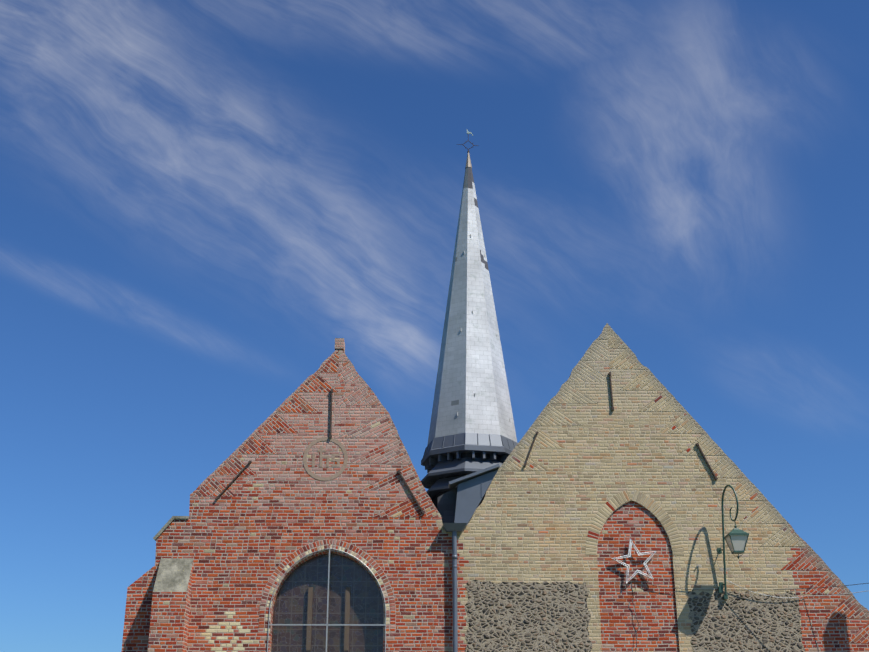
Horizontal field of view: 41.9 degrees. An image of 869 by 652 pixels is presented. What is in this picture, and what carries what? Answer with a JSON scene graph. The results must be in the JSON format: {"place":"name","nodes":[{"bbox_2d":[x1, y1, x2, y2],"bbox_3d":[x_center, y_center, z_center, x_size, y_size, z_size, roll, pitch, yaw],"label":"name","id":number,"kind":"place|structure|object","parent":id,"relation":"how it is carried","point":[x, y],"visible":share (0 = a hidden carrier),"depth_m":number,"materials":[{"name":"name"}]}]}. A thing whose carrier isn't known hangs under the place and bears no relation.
{"place":"outdoors","nodes":[
{"label":"outdoors","id":0,"kind":"place"},
{"bbox_2d":[0,0,868,651],"label":"sky","id":1,"kind":"structure","parent":0,"point":[198,198],"materials":[{"name":"blue"}]},
{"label":"nave roofs and walls","id":2,"kind":"object","parent":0,"visible":0},
{"bbox_2d":[421,433,517,509],"bbox_3d":[0.858,4.084,25.479,2.273,2.920,2.273,5,-21,-12],"label":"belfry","id":3,"kind":"object","parent":2,"relation":"on","point":[445,460],"visible":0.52,"depth_m":25.01,"materials":[{"name":"metal"}]},
{"bbox_2d":[427,167,516,445],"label":"spire","id":4,"kind":"structure","parent":3,"relation":"on","point":[471,388],"depth_m":26.24,"materials":[{"name":"metal"}]},
{"bbox_2d":[457,139,477,152],"bbox_3d":[0.848,-4.617,28.819,0.590,0.600,0.056,0,-21,-1],"label":"cross","id":5,"kind":"object","parent":4,"relation":"on","point":[467,148],"visible":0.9,"depth_m":28.80,"materials":[{"name":"metal"}]},
{"bbox_2d":[465,152,471,167],"bbox_3d":[0.858,-4.183,28.653,0.171,0.470,0.171,0,-21,-1],"label":"spire tip","id":6,"kind":"object","parent":4,"relation":"on","point":[468,162],"visible":0.72,"depth_m":28.58,"materials":[{"name":"silver metal"}]},
{"label":"ground","id":7,"kind":"structure","parent":0,"visible":0},
{"bbox_2d":[121,558,193,651],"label":"buttresses","id":8,"kind":"structure","parent":7,"relation":"on","point":[168,611],"depth_m":21.99,"materials":[{"name":"brick"}]},
{"bbox_2d":[147,323,868,651],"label":"facade wall","id":9,"kind":"structure","parent":7,"relation":"on","point":[255,531],"depth_m":22.82,"materials":[{"name":"brick"}]},
{"bbox_2d":[153,516,188,540],"bbox_3d":[-5.285,4.136,22.992,0.682,0.496,0.540,0,-21,-1],"label":"coping","id":10,"kind":"object","parent":9,"relation":"attached to","point":[163,528],"visible":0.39,"depth_m":22.77,"materials":[{"name":"stone"}]},
{"bbox_2d":[193,350,338,495],"bbox_3d":[-3.473,1.976,23.598,2.886,3.174,0.001,0,-21,-1],"label":"red brick","id":11,"kind":"object","parent":9,"relation":"attached to","point":[255,443],"visible":1,"depth_m":23.53,"materials":[{"name":"red brick"}]},
{"bbox_2d":[303,437,347,480],"bbox_3d":[-2.240,2.726,23.328,0.920,0.920,0.009,0,-21,-1],"label":"ihs monogram","id":12,"kind":"object","parent":9,"relation":"attached to","point":[321,450],"visible":0.98,"depth_m":23.32,"materials":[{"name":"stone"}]},
{"bbox_2d":[267,548,385,651],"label":"window","id":13,"kind":"structure","parent":9,"relation":"attached to","point":[330,602],"depth_m":22.51,"materials":[{"name":"glass"}]},
{"bbox_2d":[258,539,395,632],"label":"brick arch","id":14,"kind":"structure","parent":9,"relation":"attached to","point":[364,557],"depth_m":22.48,"materials":[{"name":"red brick"}]},
{"bbox_2d":[335,338,344,352],"bbox_3d":[-2.033,0.446,24.424,0.190,0.230,0.440,0,-21,-1],"label":"gable finial","id":15,"kind":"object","parent":9,"relation":"attached to","point":[339,343],"depth_m":24.22,"materials":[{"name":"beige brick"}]},
{"bbox_2d":[337,351,378,404],"bbox_3d":[-1.584,1.085,23.968,0.893,1.223,0.001,0,-21,-1],"label":"red brick","id":16,"kind":"object","parent":9,"relation":"attached to","point":[360,394],"visible":1,"depth_m":23.86,"materials":[{"name":"red brick"}]},
{"bbox_2d":[340,414,437,516],"bbox_3d":[-0.951,2.849,23.299,2.080,2.162,0.001,0,-21,-1],"label":"red brick","id":17,"kind":"object","parent":9,"relation":"attached to","point":[392,452],"visible":1,"depth_m":23.26,"materials":[{"name":"red brick"}]},
{"bbox_2d":[438,487,456,522],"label":"valley","id":18,"kind":"structure","parent":9,"relation":"attached to","point":[446,505],"depth_m":23.30,"materials":[{"name":"metal"}]},
{"bbox_2d":[443,523,466,651],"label":"downspout","id":19,"kind":"object","parent":9,"relation":"attached to","point":[454,528],"visible":0.98,"depth_m":22.40,"materials":[{"name":"metal"}]},
{"bbox_2d":[216,372,717,513],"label":"wall anchors","id":20,"kind":"object","parent":9,"relation":"attached to","point":[399,472],"depth_m":23.34,"materials":[{"name":"metal"}]},
{"bbox_2d":[448,464,499,525],"bbox_3d":[0.806,3.475,23.157,1.041,1.254,0.470,0,-21,-1],"label":"valley box","id":21,"kind":"object","parent":9,"relation":"attached to","point":[472,488],"visible":0.84,"depth_m":23.07,"materials":[{"name":"metal"}]},
{"bbox_2d":[501,328,609,470],"bbox_3d":[2.539,1.490,23.872,2.366,3.163,0.001,0,-21,-1],"label":"triangular brickwork","id":22,"kind":"object","parent":9,"relation":"attached to","point":[584,371],"visible":0.94,"depth_m":23.76,"materials":[{"name":"beige brick"}]},
{"bbox_2d":[612,538,655,583],"bbox_3d":[3.981,4.696,22.655,0.907,0.907,0.100,0,-21,-1],"label":"star decoration","id":23,"kind":"object","parent":9,"relation":"attached to","point":[636,550],"visible":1,"depth_m":22.62,"materials":[{"name":"white"}]},
{"bbox_2d":[585,490,683,554],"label":"brick arch","id":24,"kind":"structure","parent":9,"relation":"attached to","point":[615,502],"depth_m":22.97,"materials":[{"name":"brick"}]},
{"bbox_2d":[465,580,804,651],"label":"rubble panels","id":25,"kind":"object","parent":9,"relation":"attached to","point":[546,616],"visible":0.96,"depth_m":22.25,"materials":[{"name":"grey stone"}]},
{"bbox_2d":[607,327,805,545],"bbox_3d":[5.602,2.222,23.635,3.761,4.708,0.001,0,-21,-1],"label":"triangular brickwork","id":26,"kind":"object","parent":9,"relation":"attached to","point":[762,512],"visible":1,"depth_m":23.52,"materials":[{"name":"beige brick"}]},
{"bbox_2d":[717,485,748,598],"bbox_3d":[5.863,4.231,22.439,0.488,2.191,0.817,0,-21,-1],"label":"street lantern","id":27,"kind":"object","parent":9,"relation":"attached to","point":[736,531],"visible":1,"depth_m":22.41,"materials":[{"name":"metal"}]},
{"bbox_2d":[725,535,747,551],"bbox_3d":[5.915,4.260,22.199,0.356,0.290,0.356,0,-21,-1],"label":"lantern glass","id":28,"kind":"object","parent":27,"relation":"attached to","point":[739,542],"visible":0.83,"depth_m":22.08,"materials":[{"name":"beige glass"}]},
{"bbox_2d":[632,572,867,651],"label":"dark cables","id":29,"kind":"object","parent":9,"relation":"attached to","point":[723,589],"visible":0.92,"depth_m":22.13,"materials":[{"name":"grey plastic"}]},
{"bbox_2d":[726,579,868,597],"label":"white cable","id":30,"kind":"object","parent":9,"relation":"attached to","point":[797,597],"visible":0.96,"depth_m":22.39,"materials":[{"name":"grey plastic"}]},
{"bbox_2d":[781,547,868,642],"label":"triangular brickwork","id":31,"kind":"object","parent":9,"relation":"attached to","point":[849,606],"visible":1,"depth_m":22.51,"materials":[{"name":"red brick"}]}
]}

